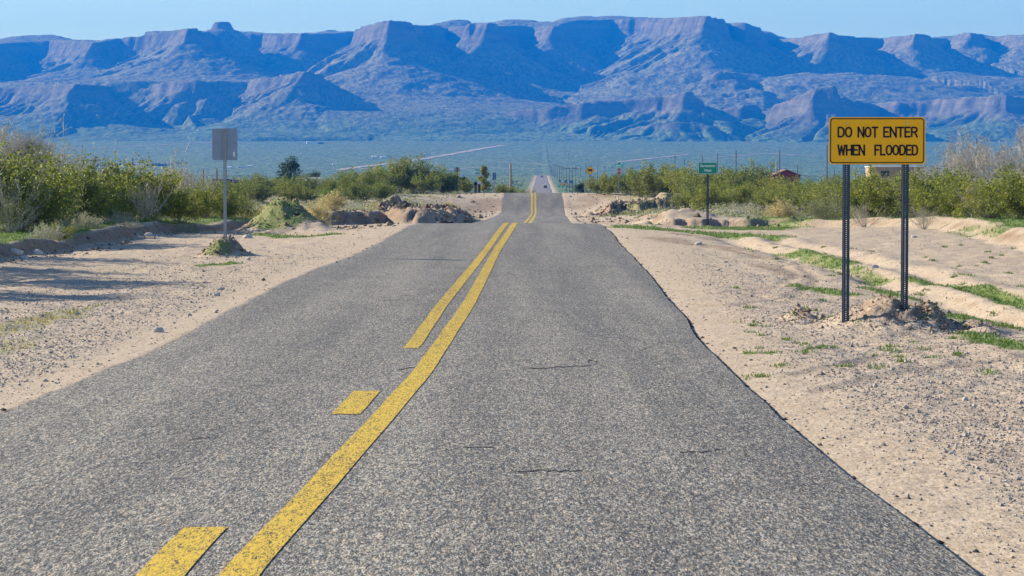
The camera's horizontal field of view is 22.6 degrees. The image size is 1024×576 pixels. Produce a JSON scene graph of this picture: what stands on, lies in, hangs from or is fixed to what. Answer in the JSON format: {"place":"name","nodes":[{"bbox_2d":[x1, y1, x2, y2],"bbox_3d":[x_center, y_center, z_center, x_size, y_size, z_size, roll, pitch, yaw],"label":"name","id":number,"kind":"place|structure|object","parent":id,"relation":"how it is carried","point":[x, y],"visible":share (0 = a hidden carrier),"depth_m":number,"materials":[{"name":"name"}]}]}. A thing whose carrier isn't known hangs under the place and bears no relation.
{"place":"outdoors","nodes":[
{"label":"outdoors","id":0,"kind":"place"},
{"bbox_2d":[336,145,504,169],"bbox_3d":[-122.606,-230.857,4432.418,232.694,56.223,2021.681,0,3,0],"label":"dirt track","id":1,"kind":"structure","parent":0,"point":[427,157],"depth_m":4327.98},
{"bbox_2d":[0,175,978,575],"bbox_3d":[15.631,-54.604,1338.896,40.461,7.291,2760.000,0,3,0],"label":"road","id":2,"kind":"structure","parent":0,"point":[112,471],"depth_m":18.75,"materials":[{"name":"grey asphalt"}]},
{"bbox_2d":[135,527,226,575],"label":"road marking","id":3,"kind":"object","parent":2,"relation":"on","point":[182,551],"visible":1,"depth_m":13.35,"materials":[{"name":"yellow paint"}]},
{"bbox_2d":[332,391,379,413],"bbox_3d":[-1.344,0.986,22.191,0.243,0.001,2.256,0,3,1],"label":"road marking","id":4,"kind":"object","parent":2,"relation":"on","point":[355,402],"visible":1,"depth_m":22.11,"materials":[{"name":"yellow paint"}]},
{"bbox_2d":[218,193,536,575],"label":"road marking","id":5,"kind":"object","parent":2,"relation":"on","point":[256,554],"visible":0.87,"depth_m":17.70,"materials":[{"name":"yellow paint"}]},
{"bbox_2d":[403,193,532,347],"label":"road marking","id":6,"kind":"object","parent":2,"relation":"on","point":[419,336],"visible":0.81,"depth_m":40.38,"materials":[{"name":"yellow paint"}]},
{"bbox_2d":[0,141,1023,575],"bbox_3d":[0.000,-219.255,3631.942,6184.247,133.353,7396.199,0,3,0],"label":"ground","id":7,"kind":"structure","parent":0,"point":[330,157],"depth_m":47.52,"materials":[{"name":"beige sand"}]},
{"bbox_2d":[0,158,54,232],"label":"dry bush","id":8,"kind":"object","parent":7,"relation":"on","point":[10,229],"visible":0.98,"depth_m":69.68,"materials":[{"name":"grey plant"}]},
{"bbox_2d":[0,114,74,178],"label":"bare tree","id":9,"kind":"object","parent":7,"relation":"on","point":[18,144],"visible":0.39,"depth_m":83.18,"materials":[{"name":"grey plant"}]},
{"bbox_2d":[0,141,80,226],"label":"creosote bush","id":10,"kind":"object","parent":7,"relation":"on","point":[24,160],"visible":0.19,"depth_m":73.06,"materials":[{"name":"green plant"}]},
{"bbox_2d":[27,223,68,239],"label":"bursage","id":11,"kind":"object","parent":7,"relation":"on","point":[43,233],"visible":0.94,"depth_m":65.92,"materials":[{"name":"green plant"}]},
{"bbox_2d":[0,144,105,230],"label":"creosote bush","id":12,"kind":"object","parent":7,"relation":"on","point":[56,205],"visible":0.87,"depth_m":70.78,"materials":[{"name":"green plant"}]},
{"bbox_2d":[2,114,115,220],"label":"dry bush","id":13,"kind":"object","parent":7,"relation":"on","point":[62,152],"visible":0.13,"depth_m":86.00,"materials":[{"name":"beige plant"}]},
{"bbox_2d":[33,171,90,225],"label":"creosote bush","id":14,"kind":"object","parent":7,"relation":"on","point":[70,210],"visible":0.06,"depth_m":75.80,"materials":[{"name":"green plant"}]},
{"bbox_2d":[46,221,77,241],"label":"creosote bush","id":15,"kind":"object","parent":7,"relation":"on","point":[70,231],"visible":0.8,"depth_m":66.50,"materials":[{"name":"green plant"}]},
{"bbox_2d":[58,210,107,228],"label":"bursage","id":16,"kind":"object","parent":7,"relation":"on","point":[87,222],"visible":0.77,"depth_m":73.93,"materials":[{"name":"green plant"}]},
{"bbox_2d":[33,152,133,221],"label":"creosote bush","id":17,"kind":"object","parent":7,"relation":"on","point":[90,192],"visible":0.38,"depth_m":79.97,"materials":[{"name":"green plant"}]},
{"bbox_2d":[51,132,120,215],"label":"dry bush","id":18,"kind":"object","parent":7,"relation":"on","point":[81,164],"visible":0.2,"depth_m":89.96,"materials":[{"name":"beige plant"}]},
{"bbox_2d":[103,210,137,223],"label":"bursage","id":19,"kind":"object","parent":7,"relation":"on","point":[116,218],"visible":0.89,"depth_m":79.86,"materials":[{"name":"grey plant"}]},
{"bbox_2d":[82,173,161,221],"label":"creosote bush","id":20,"kind":"object","parent":7,"relation":"on","point":[123,208],"visible":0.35,"depth_m":83.83,"materials":[{"name":"green plant"}]},
{"bbox_2d":[78,151,184,220],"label":"creosote bush","id":21,"kind":"object","parent":7,"relation":"on","point":[127,174],"visible":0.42,"depth_m":85.68,"materials":[{"name":"green plant"}]},
{"bbox_2d":[122,175,173,220],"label":"dry bush","id":22,"kind":"object","parent":7,"relation":"on","point":[145,203],"visible":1,"depth_m":83.86,"materials":[{"name":"grey plant"}]},
{"bbox_2d":[122,166,192,220],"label":"creosote bush","id":23,"kind":"object","parent":7,"relation":"on","point":[162,213],"visible":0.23,"depth_m":86.83,"materials":[{"name":"green plant"}]},
{"bbox_2d":[122,141,215,217],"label":"dry bush","id":24,"kind":"object","parent":7,"relation":"on","point":[184,162],"visible":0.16,"depth_m":96.93,"materials":[{"name":"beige plant"}]},
{"bbox_2d":[160,184,211,220],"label":"creosote bush","id":25,"kind":"object","parent":7,"relation":"on","point":[180,212],"visible":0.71,"depth_m":87.90,"materials":[{"name":"green plant"}]},
{"bbox_2d":[148,157,229,215],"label":"dry bush","id":26,"kind":"object","parent":7,"relation":"on","point":[190,183],"visible":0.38,"depth_m":94.64,"materials":[{"name":"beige plant"}]},
{"bbox_2d":[177,181,228,217],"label":"creosote bush","id":27,"kind":"object","parent":7,"relation":"on","point":[206,200],"visible":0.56,"depth_m":91.75,"materials":[{"name":"green plant"}]},
{"bbox_2d":[199,180,243,199],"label":"creosote bush","id":28,"kind":"object","parent":7,"relation":"on","point":[228,186],"visible":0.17,"depth_m":249.60,"materials":[{"name":"green plant"}]},
{"bbox_2d":[212,128,236,238],"bbox_3d":[-6.832,-2.384,60.935,0.598,2.827,0.046,0,3,0],"label":"sign back","id":29,"kind":"object","parent":7,"relation":"on","point":[224,144],"visible":0.98,"depth_m":60.91,"materials":[{"name":"metal"}]},
{"bbox_2d":[208,185,247,216],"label":"creosote bush","id":30,"kind":"object","parent":7,"relation":"on","point":[232,205],"visible":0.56,"depth_m":93.85,"materials":[{"name":"green plant"}]},
{"bbox_2d":[213,175,266,201],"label":"creosote bush","id":31,"kind":"object","parent":7,"relation":"on","point":[241,185],"visible":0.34,"depth_m":261.77,"materials":[{"name":"green plant"}]},
{"bbox_2d":[231,193,262,217],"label":"creosote bush","id":32,"kind":"object","parent":7,"relation":"on","point":[246,211],"visible":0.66,"depth_m":96.80,"materials":[{"name":"green plant"}]},
{"bbox_2d":[238,178,281,201],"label":"creosote bush","id":33,"kind":"object","parent":7,"relation":"on","point":[257,193],"visible":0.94,"depth_m":257.09,"materials":[{"name":"green plant"}]},
{"bbox_2d":[241,170,282,191],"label":"creosote bush","id":34,"kind":"object","parent":7,"relation":"on","point":[263,180],"visible":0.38,"depth_m":284.00,"materials":[{"name":"green plant"}]},
{"bbox_2d":[268,180,307,199],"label":"creosote bush","id":35,"kind":"object","parent":7,"relation":"on","point":[285,193],"visible":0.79,"depth_m":261.23,"materials":[{"name":"green plant"}]},
{"bbox_2d":[276,155,301,182],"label":"tree","id":36,"kind":"object","parent":7,"relation":"on","point":[290,166],"visible":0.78,"depth_m":419.15,"materials":[{"name":"green plant"}]},
{"bbox_2d":[275,174,314,192],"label":"creosote bush","id":37,"kind":"object","parent":7,"relation":"on","point":[299,181],"visible":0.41,"depth_m":279.40,"materials":[{"name":"green plant"}]},
{"bbox_2d":[288,184,320,202],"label":"creosote bush","id":38,"kind":"object","parent":7,"relation":"on","point":[306,195],"visible":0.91,"depth_m":259.55,"materials":[{"name":"green plant"}]},
{"bbox_2d":[291,172,330,190],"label":"creosote bush","id":39,"kind":"object","parent":7,"relation":"on","point":[313,186],"visible":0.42,"depth_m":289.46,"materials":[{"name":"green plant"}]},
{"bbox_2d":[306,198,337,224],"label":"rabbitbrush","id":40,"kind":"object","parent":7,"relation":"on","point":[316,212],"visible":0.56,"depth_m":121.83,"materials":[{"name":"plant"}]},
{"bbox_2d":[316,177,349,192],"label":"creosote bush","id":41,"kind":"object","parent":7,"relation":"on","point":[331,184],"visible":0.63,"depth_m":284.13,"materials":[{"name":"green plant"}]},
{"bbox_2d":[318,189,348,210],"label":"rabbitbrush","id":42,"kind":"object","parent":7,"relation":"on","point":[337,202],"visible":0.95,"depth_m":127.76,"materials":[{"name":"plant"}]},
{"bbox_2d":[314,186,356,202],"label":"creosote bush","id":43,"kind":"object","parent":7,"relation":"on","point":[342,191],"visible":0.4,"depth_m":254.26,"materials":[{"name":"green plant"}]},
{"bbox_2d":[330,166,364,191],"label":"creosote bush","id":44,"kind":"object","parent":7,"relation":"on","point":[343,179],"visible":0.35,"depth_m":291.11,"materials":[{"name":"green plant"}]},
{"bbox_2d":[330,179,379,201],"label":"creosote bush","id":45,"kind":"object","parent":7,"relation":"on","point":[358,190],"visible":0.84,"depth_m":261.50,"materials":[{"name":"green plant"}]},
{"bbox_2d":[345,164,390,194],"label":"creosote bush","id":46,"kind":"object","parent":7,"relation":"on","point":[369,178],"visible":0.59,"depth_m":284.20,"materials":[{"name":"green plant"}]},
{"bbox_2d":[364,178,402,200],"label":"creosote bush","id":47,"kind":"object","parent":7,"relation":"on","point":[384,192],"visible":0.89,"depth_m":264.03,"materials":[{"name":"green plant"}]},
{"bbox_2d":[361,164,409,188],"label":"creosote bush","id":48,"kind":"object","parent":7,"relation":"on","point":[395,178],"visible":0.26,"depth_m":295.91,"materials":[{"name":"green plant"}]},
{"bbox_2d":[372,154,428,192],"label":"creosote bush","id":49,"kind":"object","parent":7,"relation":"on","point":[406,168],"visible":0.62,"depth_m":299.51,"materials":[{"name":"green plant"}]},
{"bbox_2d":[384,152,445,192],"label":"creosote bush","id":50,"kind":"object","parent":7,"relation":"on","point":[420,167],"visible":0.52,"depth_m":300.75,"materials":[{"name":"green plant"}]},
{"bbox_2d":[410,172,442,193],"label":"creosote bush","id":51,"kind":"object","parent":7,"relation":"on","point":[426,184],"visible":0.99,"depth_m":293.57,"materials":[{"name":"green plant"}]},
{"bbox_2d":[427,165,471,192],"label":"creosote bush","id":52,"kind":"object","parent":7,"relation":"on","point":[446,175],"visible":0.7,"depth_m":298.98,"materials":[{"name":"green plant"}]},
{"bbox_2d":[437,171,467,192],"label":"creosote bush","id":53,"kind":"object","parent":7,"relation":"on","point":[445,186],"visible":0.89,"depth_m":299.35,"materials":[{"name":"green plant"}]},
{"bbox_2d":[473,165,492,192],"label":"tree","id":54,"kind":"object","parent":7,"relation":"on","point":[484,186],"visible":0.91,"depth_m":311.47,"materials":[{"name":"green plant"}]},
{"bbox_2d":[0,225,1010,571],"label":"asphalt debris","id":55,"kind":"object","parent":7,"relation":"on","point":[700,341],"visible":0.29,"depth_m":24.57,"materials":[{"name":"grey asphalt"}]},
{"bbox_2d":[0,192,1017,342],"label":"dirt rubble","id":56,"kind":"object","parent":7,"relation":"on","point":[405,205],"visible":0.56,"depth_m":85.39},
{"bbox_2d":[68,158,1012,192],"bbox_3d":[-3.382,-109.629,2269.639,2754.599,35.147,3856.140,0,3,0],"label":"desert scrub","id":57,"kind":"object","parent":7,"relation":"on","point":[475,180],"visible":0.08,"depth_m":2520.91,"materials":[{"name":"green plant"}]},
{"bbox_2d":[583,176,603,193],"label":"creosote bush","id":58,"kind":"object","parent":7,"relation":"on","point":[593,186],"visible":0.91,"depth_m":291.46,"materials":[{"name":"green plant"}]},
{"bbox_2d":[589,171,620,193],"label":"creosote bush","id":59,"kind":"object","parent":7,"relation":"on","point":[604,178],"visible":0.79,"depth_m":289.35,"materials":[{"name":"green plant"}]},
{"bbox_2d":[211,190,1005,219],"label":"scrub","id":60,"kind":"object","parent":7,"relation":"on","point":[643,213],"visible":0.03,"depth_m":186.03,"materials":[{"name":"green plant"}]},
{"bbox_2d":[597,167,640,194],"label":"creosote bush","id":61,"kind":"object","parent":7,"relation":"on","point":[619,185],"visible":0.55,"depth_m":287.03,"materials":[{"name":"green plant"}]},
{"bbox_2d":[621,163,662,196],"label":"creosote bush","id":62,"kind":"object","parent":7,"relation":"on","point":[630,185],"visible":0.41,"depth_m":279.17,"materials":[{"name":"green plant"}]},
{"bbox_2d":[624,160,681,197],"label":"creosote bush","id":63,"kind":"object","parent":7,"relation":"on","point":[647,182],"visible":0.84,"depth_m":275.57,"materials":[{"name":"green plant"}]},
{"bbox_2d":[665,184,699,209],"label":"creosote bush","id":64,"kind":"object","parent":7,"relation":"on","point":[679,200],"visible":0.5,"depth_m":204.52,"materials":[{"name":"green plant"}]},
{"bbox_2d":[659,161,714,197],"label":"creosote bush","id":65,"kind":"object","parent":7,"relation":"on","point":[673,176],"visible":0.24,"depth_m":268.83,"materials":[{"name":"green plant"}]},
{"bbox_2d":[669,169,714,197],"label":"creosote bush","id":66,"kind":"object","parent":7,"relation":"on","point":[691,181],"visible":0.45,"depth_m":261.12,"materials":[{"name":"green plant"}]},
{"bbox_2d":[698,162,716,225],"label":"name sign","id":67,"kind":"object","parent":7,"relation":"on","point":[707,168],"visible":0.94,"depth_m":90.90,"materials":[{"name":"metal"}]},
{"bbox_2d":[681,180,734,209],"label":"creosote bush","id":68,"kind":"object","parent":7,"relation":"on","point":[701,194],"visible":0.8,"depth_m":199.29,"materials":[{"name":"green plant"}]},
{"bbox_2d":[709,167,751,196],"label":"creosote bush","id":69,"kind":"object","parent":7,"relation":"on","point":[719,181],"visible":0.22,"depth_m":261.49,"materials":[{"name":"green plant"}]},
{"bbox_2d":[711,178,766,208],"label":"creosote bush","id":70,"kind":"object","parent":7,"relation":"on","point":[746,191],"visible":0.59,"depth_m":204.71,"materials":[{"name":"green plant"}]},
{"bbox_2d":[706,156,793,200],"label":"creosote bush","id":71,"kind":"object","parent":7,"relation":"on","point":[762,172],"visible":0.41,"depth_m":258.51,"materials":[{"name":"green plant"}]},
{"bbox_2d":[742,187,779,210],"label":"creosote bush","id":72,"kind":"object","parent":7,"relation":"on","point":[756,202],"visible":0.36,"depth_m":199.23,"materials":[{"name":"green plant"}]},
{"bbox_2d":[747,175,792,194],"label":"creosote bush","id":73,"kind":"object","parent":7,"relation":"on","point":[760,184],"visible":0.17,"depth_m":254.34,"materials":[{"name":"green plant"}]},
{"bbox_2d":[755,174,799,194],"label":"creosote bush","id":74,"kind":"object","parent":7,"relation":"on","point":[781,179],"visible":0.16,"depth_m":249.34,"materials":[{"name":"green plant"}]},
{"bbox_2d":[761,197,797,217],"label":"rabbitbrush","id":75,"kind":"object","parent":7,"relation":"on","point":[784,211],"visible":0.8,"depth_m":131.83,"materials":[{"name":"plant"}]},
{"bbox_2d":[753,181,807,208],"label":"creosote bush","id":76,"kind":"object","parent":7,"relation":"on","point":[770,202],"visible":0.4,"depth_m":194.57,"materials":[{"name":"green plant"}]},
{"bbox_2d":[769,161,801,185],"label":"house","id":77,"kind":"structure","parent":7,"relation":"on","point":[786,173],"depth_m":419.60,"materials":[{"name":"red"}]},
{"bbox_2d":[777,182,822,215],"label":"creosote bush","id":78,"kind":"object","parent":7,"relation":"on","point":[792,198],"visible":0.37,"depth_m":184.67,"materials":[{"name":"green plant"}]},
{"bbox_2d":[783,175,822,198],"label":"creosote bush","id":79,"kind":"object","parent":7,"relation":"on","point":[795,185],"visible":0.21,"depth_m":244.08,"materials":[{"name":"green plant"}]},
{"bbox_2d":[797,177,841,214],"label":"creosote bush","id":80,"kind":"object","parent":7,"relation":"on","point":[825,193],"visible":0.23,"depth_m":169.59,"materials":[{"name":"green plant"}]},
{"bbox_2d":[796,190,846,219],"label":"pale bush","id":81,"kind":"object","parent":7,"relation":"on","point":[816,214],"visible":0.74,"depth_m":115.83,"materials":[{"name":"green plant"}]},
{"bbox_2d":[805,175,859,217],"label":"creosote bush","id":82,"kind":"object","parent":7,"relation":"on","point":[836,194],"visible":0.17,"depth_m":129.58,"materials":[{"name":"green plant"}]},
{"bbox_2d":[812,170,874,196],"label":"creosote bush","id":83,"kind":"object","parent":7,"relation":"on","point":[829,180],"visible":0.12,"depth_m":234.34,"materials":[{"name":"green plant"}]},
{"bbox_2d":[817,180,874,219],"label":"creosote bush","id":84,"kind":"object","parent":7,"relation":"on","point":[838,214],"visible":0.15,"depth_m":111.98,"materials":[{"name":"green plant"}]},
{"bbox_2d":[834,175,891,217],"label":"creosote bush","id":85,"kind":"object","parent":7,"relation":"on","point":[855,200],"visible":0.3,"depth_m":107.76,"materials":[{"name":"green plant"}]},
{"bbox_2d":[839,199,892,226],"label":"dry bush","id":86,"kind":"object","parent":7,"relation":"on","point":[862,214],"visible":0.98,"depth_m":99.94,"materials":[{"name":"beige plant"}]},
{"bbox_2d":[833,164,911,217],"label":"creosote bush","id":87,"kind":"object","parent":7,"relation":"on","point":[857,169],"visible":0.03,"depth_m":128.15,"materials":[{"name":"green plant"}]},
{"bbox_2d":[829,117,925,322],"bbox_3d":[4.656,-0.775,32.709,1.230,2.811,0.055,0,3,0],"label":"warning sign","id":88,"kind":"object","parent":7,"relation":"on","point":[876,140],"visible":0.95,"depth_m":32.65,"materials":[{"name":"yellow metal"}]},
{"bbox_2d":[850,164,931,217],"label":"creosote bush","id":89,"kind":"object","parent":7,"relation":"on","point":[871,193],"visible":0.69,"depth_m":105.73,"materials":[{"name":"green plant"}]},
{"bbox_2d":[865,165,924,179],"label":"mobile home","id":90,"kind":"object","parent":7,"relation":"on","point":[883,170],"visible":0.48,"depth_m":329.65,"materials":[{"name":"white metal"}]},
{"bbox_2d":[877,170,934,217],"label":"creosote bush","id":91,"kind":"object","parent":7,"relation":"on","point":[896,197],"visible":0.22,"depth_m":103.81,"materials":[{"name":"green plant"}]},
{"bbox_2d":[909,205,942,228],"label":"dry bush","id":92,"kind":"object","parent":7,"relation":"on","point":[923,220],"visible":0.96,"depth_m":91.97,"materials":[{"name":"beige plant"}]},
{"bbox_2d":[888,155,975,215],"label":"bare tree","id":93,"kind":"object","parent":7,"relation":"on","point":[924,170],"visible":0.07,"depth_m":117.82,"materials":[{"name":"grey plant"}]},
{"bbox_2d":[896,164,975,216],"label":"creosote bush","id":94,"kind":"object","parent":7,"relation":"on","point":[919,184],"visible":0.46,"depth_m":99.61,"materials":[{"name":"green plant"}]},
{"bbox_2d":[910,164,988,216],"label":"creosote bush","id":95,"kind":"object","parent":7,"relation":"on","point":[943,205],"visible":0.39,"depth_m":97.43,"materials":[{"name":"green plant"}]},
{"bbox_2d":[939,174,987,216],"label":"creosote bush","id":96,"kind":"object","parent":7,"relation":"on","point":[955,194],"visible":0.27,"depth_m":94.79,"materials":[{"name":"green plant"}]},
{"bbox_2d":[923,135,1023,214],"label":"bare tree","id":97,"kind":"object","parent":7,"relation":"on","point":[983,154],"visible":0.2,"depth_m":111.70,"materials":[{"name":"grey plant"}]},
{"bbox_2d":[924,122,1023,214],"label":"bare tree","id":98,"kind":"object","parent":7,"relation":"on","point":[960,162],"visible":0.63,"depth_m":104.50,"materials":[{"name":"grey plant"}]},
{"bbox_2d":[954,173,998,217],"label":"dry bush","id":99,"kind":"object","parent":7,"relation":"on","point":[985,213],"visible":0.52,"depth_m":91.86,"materials":[{"name":"grey plant"}]},
{"bbox_2d":[951,166,1023,218],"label":"creosote bush","id":100,"kind":"object","parent":7,"relation":"on","point":[967,188],"visible":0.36,"depth_m":91.70,"materials":[{"name":"green plant"}]},
{"bbox_2d":[976,160,1023,219],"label":"creosote bush","id":101,"kind":"object","parent":7,"relation":"on","point":[1006,203],"visible":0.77,"depth_m":87.63,"materials":[{"name":"green plant"}]},
{"bbox_2d":[996,122,1023,214],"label":"bare tree","id":102,"kind":"object","parent":7,"relation":"on","point":[1019,164],"visible":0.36,"depth_m":97.11,"materials":[{"name":"grey plant"}]},
{"bbox_2d":[996,171,1023,204],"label":"creosote bush","id":103,"kind":"object","parent":7,"relation":"on","point":[1017,189],"visible":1,"depth_m":86.31,"materials":[{"name":"green plant"}]},
{"bbox_2d":[0,16,1023,141],"bbox_3d":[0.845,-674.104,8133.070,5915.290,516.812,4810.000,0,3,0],"label":"mountains","id":104,"kind":"structure","parent":0,"point":[647,79],"depth_m":7105.90,"materials":[{"name":"blue stone"}]},
{"bbox_2d":[0,192,1023,380],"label":"grass","id":105,"kind":"structure","parent":0,"point":[1007,342],"depth_m":46.98,"materials":[{"name":"green plant"}]},
{"bbox_2d":[0,0,1023,39],"label":"sky","id":106,"kind":"structure","parent":0,"point":[72,19],"materials":[{"name":"blue"}]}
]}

